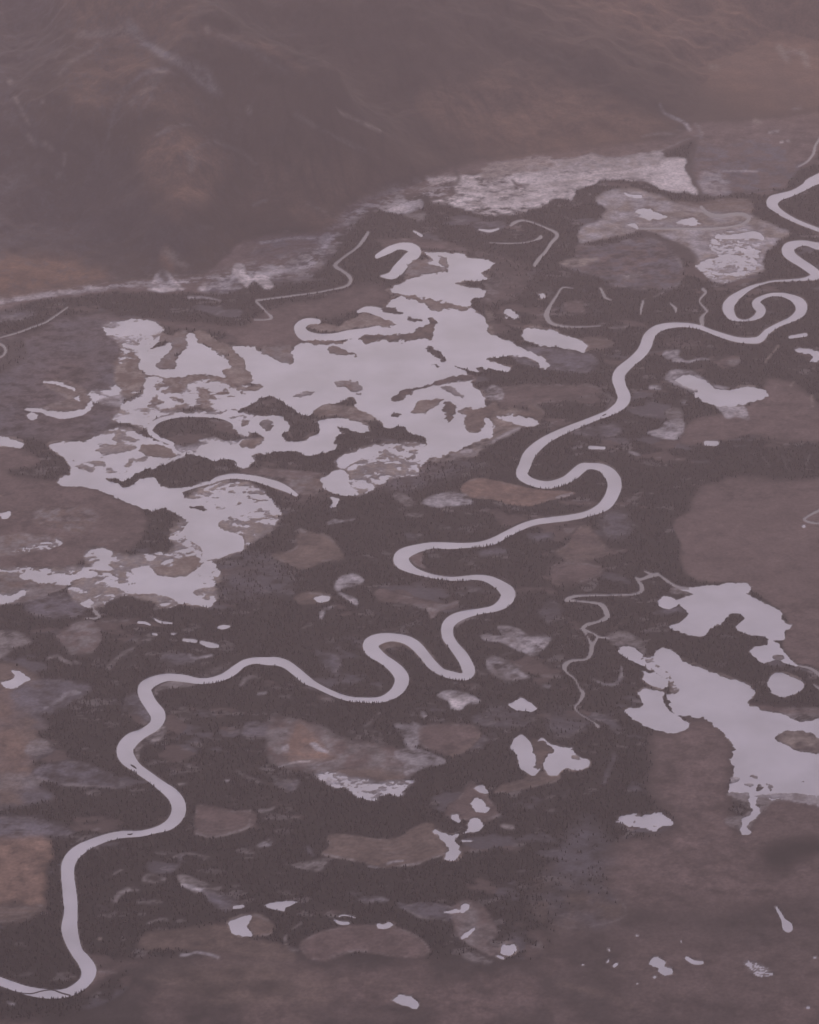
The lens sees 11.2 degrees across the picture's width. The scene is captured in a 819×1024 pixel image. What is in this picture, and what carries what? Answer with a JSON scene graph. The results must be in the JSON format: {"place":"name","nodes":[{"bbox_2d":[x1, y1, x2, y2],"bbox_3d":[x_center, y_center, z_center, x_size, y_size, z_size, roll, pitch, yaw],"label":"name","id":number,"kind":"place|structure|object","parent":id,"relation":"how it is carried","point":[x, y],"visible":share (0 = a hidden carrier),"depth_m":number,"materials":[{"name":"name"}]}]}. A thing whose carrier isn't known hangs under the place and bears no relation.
{"place":"outdoors","nodes":[
{"label":"outdoors","id":0,"kind":"place"},
{"bbox_2d":[0,511,10,518],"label":"pond","id":1,"kind":"structure","parent":0,"point":[6,515],"depth_m":11271.50,"materials":[{"name":"liquid"}]},
{"bbox_2d":[0,436,23,447],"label":"pond","id":2,"kind":"structure","parent":0,"point":[6,441],"depth_m":11649.19,"materials":[{"name":"liquid"}]},
{"bbox_2d":[1,670,29,688],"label":"pond","id":3,"kind":"structure","parent":0,"point":[18,679],"depth_m":10491.93,"materials":[{"name":"liquid"}]},
{"bbox_2d":[27,411,37,419],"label":"pond","id":4,"kind":"structure","parent":0,"point":[31,416],"depth_m":11797.44,"materials":[{"name":"liquid"}]},
{"bbox_2d":[43,381,74,390],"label":"pond","id":5,"kind":"structure","parent":0,"point":[61,384],"depth_m":11983.83,"materials":[{"name":"liquid"}]},
{"bbox_2d":[25,400,94,418],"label":"pond","id":6,"kind":"structure","parent":0,"point":[65,415],"depth_m":11819.72,"materials":[{"name":"liquid"}]},
{"bbox_2d":[19,548,206,605],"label":"lake","id":7,"kind":"structure","parent":0,"point":[179,588],"depth_m":10946.17,"materials":[{"name":"liquid"}]},
{"bbox_2d":[137,621,150,624],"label":"pond","id":8,"kind":"structure","parent":0,"point":[143,622],"depth_m":10753.36,"materials":[{"name":"liquid"}]},
{"bbox_2d":[155,619,171,623],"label":"pond","id":9,"kind":"structure","parent":0,"point":[159,621],"depth_m":10753.36,"materials":[{"name":"liquid"}]},
{"bbox_2d":[49,442,297,560],"bbox_3d":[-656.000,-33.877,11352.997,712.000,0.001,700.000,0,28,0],"label":"lake","id":10,"kind":"structure","parent":0,"point":[207,534],"depth_m":11343.01,"materials":[{"name":"liquid"}]},
{"bbox_2d":[138,333,231,377],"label":"lake","id":11,"kind":"structure","parent":0,"point":[195,357],"depth_m":12111.40,"materials":[{"name":"liquid"}]},
{"bbox_2d":[182,638,196,642],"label":"pond","id":12,"kind":"structure","parent":0,"point":[190,640],"depth_m":10670.84,"materials":[{"name":"liquid"}]},
{"bbox_2d":[200,641,218,647],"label":"pond","id":13,"kind":"structure","parent":0,"point":[209,644],"depth_m":10652.68,"materials":[{"name":"liquid"}]},
{"bbox_2d":[217,625,229,628],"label":"pond","id":14,"kind":"structure","parent":0,"point":[223,627],"depth_m":10730.31,"materials":[{"name":"liquid"}]},
{"bbox_2d":[233,905,243,908],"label":"pond","id":15,"kind":"structure","parent":0,"point":[237,906],"depth_m":9584.02,"materials":[{"name":"liquid"}]},
{"bbox_2d":[228,915,251,936],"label":"pond","id":16,"kind":"structure","parent":0,"point":[238,926],"depth_m":9511.18,"materials":[{"name":"liquid"}]},
{"bbox_2d":[145,413,368,468],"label":"lake","id":17,"kind":"structure","parent":0,"point":[323,440],"depth_m":11670.92,"materials":[{"name":"liquid"}]},
{"bbox_2d":[266,901,296,910],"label":"pond","id":18,"kind":"structure","parent":0,"point":[281,906],"depth_m":9587.69,"materials":[{"name":"liquid"}]},
{"bbox_2d":[314,595,329,602],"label":"pond","id":19,"kind":"structure","parent":0,"point":[321,599],"depth_m":10865.39,"materials":[{"name":"liquid"}]},
{"bbox_2d":[330,497,338,507],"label":"pond","id":20,"kind":"structure","parent":0,"point":[335,501],"depth_m":11343.01,"materials":[{"name":"liquid"}]},
{"bbox_2d":[320,470,358,495],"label":"pond","id":21,"kind":"structure","parent":0,"point":[336,481],"depth_m":11436.29,"materials":[{"name":"liquid"}]},
{"bbox_2d":[334,919,349,924],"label":"pond","id":22,"kind":"structure","parent":0,"point":[341,922],"depth_m":9525.66,"materials":[{"name":"liquid"}]},
{"bbox_2d":[334,444,394,468],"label":"pond","id":23,"kind":"structure","parent":0,"point":[344,461],"depth_m":11589.86,"materials":[{"name":"liquid"}]},
{"bbox_2d":[318,772,413,800],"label":"flooded marsh","id":24,"kind":"structure","parent":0,"point":[397,792],"depth_m":10041.56,"materials":[{"name":"liquid"}]},
{"bbox_2d":[377,922,392,928],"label":"pond","id":25,"kind":"structure","parent":0,"point":[386,925],"depth_m":9514.80,"materials":[{"name":"liquid"}]},
{"bbox_2d":[232,243,549,457],"bbox_3d":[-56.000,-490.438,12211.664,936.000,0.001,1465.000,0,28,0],"label":"lake","id":26,"kind":"structure","parent":0,"point":[382,372],"depth_m":12111.40,"materials":[{"name":"liquid"}]},
{"bbox_2d":[392,994,418,1008],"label":"pond","id":27,"kind":"structure","parent":0,"point":[409,1001],"depth_m":9247.63,"materials":[{"name":"liquid"}]},
{"bbox_2d":[0,0,818,1023],"bbox_3d":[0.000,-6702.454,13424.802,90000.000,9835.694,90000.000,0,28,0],"label":"ground","id":28,"kind":"structure","parent":0,"point":[190,148],"depth_m":11303.72,"materials":[{"name":"brown soil"}]},
{"bbox_2d":[0,343,6,357],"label":"creek","id":29,"kind":"structure","parent":28,"relation":"on","point":[4,347],"depth_m":12182.14,"materials":[{"name":"grey liquid"}]},
{"bbox_2d":[0,590,25,603],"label":"lake","id":30,"kind":"structure","parent":28,"relation":"on","point":[4,599],"depth_m":10870.11,"materials":[{"name":"liquid"}]},
{"bbox_2d":[0,307,67,337],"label":"creek","id":31,"kind":"structure","parent":28,"relation":"on","point":[36,325],"depth_m":12326.11,"materials":[{"name":"grey liquid"}]},
{"bbox_2d":[86,601,100,618],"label":"creek","id":32,"kind":"structure","parent":28,"relation":"on","point":[96,613],"depth_m":10799.76,"materials":[{"name":"grey liquid"}]},
{"bbox_2d":[0,520,220,607],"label":"flooded marsh","id":33,"kind":"structure","parent":28,"relation":"on","point":[203,572],"depth_m":10989.42,"materials":[{"name":"liquid"}]},
{"bbox_2d":[50,428,281,562],"bbox_3d":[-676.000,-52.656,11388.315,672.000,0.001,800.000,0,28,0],"label":"flooded marsh","id":34,"kind":"structure","parent":28,"relation":"on","point":[85,452],"depth_m":11525.82,"materials":[{"name":"liquid"}]},
{"bbox_2d":[88,318,253,433],"bbox_3d":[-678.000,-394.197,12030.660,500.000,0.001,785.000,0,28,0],"label":"flooded marsh","id":35,"kind":"structure","parent":28,"relation":"on","point":[148,329],"depth_m":11921.05,"materials":[{"name":"liquid"}]},
{"bbox_2d":[254,232,368,319],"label":"creek","id":36,"kind":"structure","parent":28,"relation":"on","point":[343,257],"depth_m":12611.80,"materials":[{"name":"grey liquid"}]},
{"bbox_2d":[347,442,430,492],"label":"flooded marsh","id":37,"kind":"structure","parent":28,"relation":"on","point":[421,456],"depth_m":11552.42,"materials":[{"name":"liquid"}]},
{"bbox_2d":[0,142,818,1019],"bbox_3d":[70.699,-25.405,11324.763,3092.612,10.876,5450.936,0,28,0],"label":"forest","id":38,"kind":"object","parent":28,"relation":"on","point":[366,588],"visible":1,"depth_m":10741.17,"materials":[{"name":"green plant"}]},
{"bbox_2d":[562,630,598,727],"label":"creek","id":39,"kind":"structure","parent":28,"relation":"on","point":[566,663],"depth_m":10562.77,"materials":[{"name":"grey liquid"}]},
{"bbox_2d":[582,628,597,645],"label":"creek","id":40,"kind":"structure","parent":28,"relation":"on","point":[586,631],"depth_m":10698.21,"materials":[{"name":"grey liquid"}]},
{"bbox_2d":[565,571,656,629],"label":"creek","id":41,"kind":"structure","parent":28,"relation":"on","point":[605,608],"depth_m":10865.39,"materials":[{"name":"grey liquid"}]},
{"bbox_2d":[616,812,672,830],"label":"flooded marsh","id":42,"kind":"structure","parent":28,"relation":"on","point":[659,819],"depth_m":9906.43,"materials":[{"name":"liquid"}]},
{"bbox_2d":[657,573,688,589],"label":"creek","id":43,"kind":"structure","parent":28,"relation":"on","point":[672,584],"depth_m":10931.83,"materials":[{"name":"grey liquid"}]},
{"bbox_2d":[745,961,772,976],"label":"flooded marsh","id":44,"kind":"structure","parent":28,"relation":"on","point":[749,964],"depth_m":9358.27,"materials":[{"name":"liquid"}]},
{"bbox_2d":[798,665,818,675],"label":"creek","id":45,"kind":"structure","parent":28,"relation":"on","point":[815,671],"depth_m":10540.53,"materials":[{"name":"grey liquid"}]},
{"bbox_2d":[804,509,818,523],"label":"creek","id":46,"kind":"structure","parent":28,"relation":"on","point":[805,520],"depth_m":11258.82,"materials":[{"name":"grey liquid"}]},
{"bbox_2d":[0,173,818,998],"bbox_3d":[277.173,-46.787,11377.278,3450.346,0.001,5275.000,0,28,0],"label":"river","id":47,"kind":"structure","parent":0,"point":[128,759],"depth_m":10679.95,"materials":[{"name":"liquid"}]},
{"bbox_2d":[16,989,70,995],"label":"mud bar","id":48,"kind":"object","parent":47,"relation":"on","point":[46,990],"visible":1,"depth_m":9277.77,"materials":[{"name":"soil"}]},
{"bbox_2d":[433,829,460,860],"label":"pond","id":49,"kind":"structure","parent":0,"point":[454,852],"depth_m":9817.07,"materials":[{"name":"liquid"}]},
{"bbox_2d":[451,814,460,822],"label":"pond","id":50,"kind":"structure","parent":0,"point":[455,817],"depth_m":9918.21,"materials":[{"name":"liquid"}]},
{"bbox_2d":[444,904,468,913],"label":"pond","id":51,"kind":"structure","parent":0,"point":[464,908],"depth_m":9569.36,"materials":[{"name":"liquid"}]},
{"bbox_2d":[461,928,474,938],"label":"pond","id":52,"kind":"structure","parent":0,"point":[466,934],"depth_m":9484.15,"materials":[{"name":"liquid"}]},
{"bbox_2d":[465,818,483,832],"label":"pond","id":53,"kind":"structure","parent":0,"point":[475,824],"depth_m":9890.77,"materials":[{"name":"liquid"}]},
{"bbox_2d":[470,798,489,812],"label":"pond","id":54,"kind":"structure","parent":0,"point":[478,804],"depth_m":9969.56,"materials":[{"name":"liquid"}]},
{"bbox_2d":[474,785,487,793],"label":"pond","id":55,"kind":"structure","parent":0,"point":[480,788],"depth_m":10033.51,"materials":[{"name":"liquid"}]},
{"bbox_2d":[478,228,498,231],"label":"pond","id":56,"kind":"structure","parent":0,"point":[492,230],"depth_m":12931.06,"materials":[{"name":"liquid"}]},
{"bbox_2d":[500,944,516,955],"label":"pond","id":57,"kind":"structure","parent":0,"point":[508,950],"depth_m":9428.78,"materials":[{"name":"liquid"}]},
{"bbox_2d":[504,309,518,318],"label":"pond","id":58,"kind":"structure","parent":0,"point":[510,313],"depth_m":12393.25,"materials":[{"name":"liquid"}]},
{"bbox_2d":[497,414,538,426],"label":"pond","id":59,"kind":"structure","parent":0,"point":[521,420],"depth_m":11775.24,"materials":[{"name":"liquid"}]},
{"bbox_2d":[497,235,541,243],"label":"creek","id":60,"kind":"structure","parent":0,"point":[539,237],"depth_m":12851.39,"materials":[{"name":"grey liquid"}]},
{"bbox_2d":[509,698,536,711],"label":"pond","id":61,"kind":"structure","parent":0,"point":[521,704],"depth_m":10383.12,"materials":[{"name":"liquid"}]},
{"bbox_2d":[510,220,558,265],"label":"creek","id":62,"kind":"structure","parent":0,"point":[547,248],"depth_m":12871.21,"materials":[{"name":"grey liquid"}]},
{"bbox_2d":[521,328,587,352],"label":"pond","id":63,"kind":"structure","parent":0,"point":[550,338],"depth_m":12241.71,"materials":[{"name":"liquid"}]},
{"bbox_2d":[544,287,600,327],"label":"creek","id":64,"kind":"structure","parent":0,"point":[546,316],"depth_m":12387.11,"materials":[{"name":"grey liquid"}]},
{"bbox_2d":[510,656,679,775],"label":"pond","id":65,"kind":"structure","parent":0,"point":[558,760],"depth_m":10159.75,"materials":[{"name":"liquid"}]},
{"bbox_2d":[588,446,604,448],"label":"pond","id":66,"kind":"structure","parent":0,"point":[594,447],"depth_m":11627.55,"materials":[{"name":"liquid"}]},
{"bbox_2d":[600,288,609,299],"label":"creek","id":67,"kind":"structure","parent":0,"point":[603,293],"depth_m":12517.20,"materials":[{"name":"grey liquid"}]},
{"bbox_2d":[628,223,637,228],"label":"pond","id":68,"kind":"structure","parent":0,"point":[634,225],"depth_m":12964.55,"materials":[{"name":"liquid"}]},
{"bbox_2d":[631,195,641,197],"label":"pond","id":69,"kind":"structure","parent":0,"point":[636,196],"depth_m":13162.25,"materials":[{"name":"liquid"}]},
{"bbox_2d":[618,646,670,676],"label":"lake","id":70,"kind":"structure","parent":0,"point":[633,654],"depth_m":10594.07,"materials":[{"name":"liquid"}]},
{"bbox_2d":[635,208,666,220],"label":"pond","id":71,"kind":"structure","parent":0,"point":[649,214],"depth_m":13038.83,"materials":[{"name":"liquid"}]},
{"bbox_2d":[642,671,669,688],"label":"lake","id":72,"kind":"structure","parent":0,"point":[654,679],"depth_m":10496.33,"materials":[{"name":"liquid"}]},
{"bbox_2d":[624,688,688,732],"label":"lake","id":73,"kind":"structure","parent":0,"point":[653,712],"depth_m":10344.50,"materials":[{"name":"liquid"}]},
{"bbox_2d":[649,957,665,967],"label":"pond","id":74,"kind":"structure","parent":0,"point":[657,962],"depth_m":9382.83,"materials":[{"name":"liquid"}]},
{"bbox_2d":[658,966,672,975],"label":"pond","id":75,"kind":"structure","parent":0,"point":[664,970],"depth_m":9354.77,"materials":[{"name":"liquid"}]},
{"bbox_2d":[658,596,678,608],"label":"pond","id":76,"kind":"structure","parent":0,"point":[666,602],"depth_m":10846.56,"materials":[{"name":"liquid"}]},
{"bbox_2d":[676,217,700,225],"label":"pond","id":77,"kind":"structure","parent":0,"point":[692,221],"depth_m":12984.72,"materials":[{"name":"liquid"}]},
{"bbox_2d":[685,956,703,964],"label":"pond","id":78,"kind":"structure","parent":0,"point":[690,960],"depth_m":9386.35,"materials":[{"name":"liquid"}]},
{"bbox_2d":[640,206,750,229],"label":"creek","id":79,"kind":"structure","parent":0,"point":[707,213],"depth_m":12984.72,"materials":[{"name":"grey liquid"}]},
{"bbox_2d":[699,288,707,325],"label":"creek","id":80,"kind":"structure","parent":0,"point":[703,315],"depth_m":12417.84,"materials":[{"name":"grey liquid"}]},
{"bbox_2d":[704,441,718,445],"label":"pond","id":81,"kind":"structure","parent":0,"point":[712,443],"depth_m":11649.19,"materials":[{"name":"liquid"}]},
{"bbox_2d":[675,375,768,406],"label":"pond","id":82,"kind":"structure","parent":0,"point":[708,393],"depth_m":11926.73,"materials":[{"name":"liquid"}]},
{"bbox_2d":[695,229,761,282],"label":"flooded marsh","id":83,"kind":"structure","parent":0,"point":[724,259],"depth_m":12733.71,"materials":[{"name":"liquid"}]},
{"bbox_2d":[669,583,791,639],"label":"lake","id":84,"kind":"structure","parent":0,"point":[707,607],"depth_m":10804.42,"materials":[{"name":"liquid"}]},
{"bbox_2d":[652,648,818,834],"bbox_3d":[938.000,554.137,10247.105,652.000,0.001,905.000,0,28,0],"label":"lake","id":85,"kind":"structure","parent":0,"point":[751,733],"depth_m":10285.00,"materials":[{"name":"liquid"}]},
{"bbox_2d":[715,231,763,239],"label":"pond","id":86,"kind":"structure","parent":0,"point":[752,234],"depth_m":12891.10,"materials":[{"name":"liquid"}]},
{"bbox_2d":[749,639,797,665],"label":"lake","id":87,"kind":"structure","parent":0,"point":[766,653],"depth_m":10616.53,"materials":[{"name":"liquid"}]},
{"bbox_2d":[776,907,792,931],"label":"pond","id":88,"kind":"structure","parent":0,"point":[787,926],"depth_m":9518.42,"materials":[{"name":"liquid"}]},
{"bbox_2d":[767,673,803,696],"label":"pond","id":89,"kind":"structure","parent":0,"point":[781,685],"depth_m":10472.18,"materials":[{"name":"liquid"}]},
{"bbox_2d":[788,333,806,338],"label":"pond","id":90,"kind":"structure","parent":0,"point":[798,335],"depth_m":12265.71,"materials":[{"name":"liquid"}]},
{"bbox_2d":[795,348,818,361],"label":"pond","id":91,"kind":"structure","parent":0,"point":[815,355],"depth_m":12164.37,"materials":[{"name":"liquid"}]},
{"bbox_2d":[798,139,818,166],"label":"creek","id":92,"kind":"structure","parent":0,"point":[814,148],"depth_m":13466.76,"materials":[{"name":"grey liquid"}]}
]}

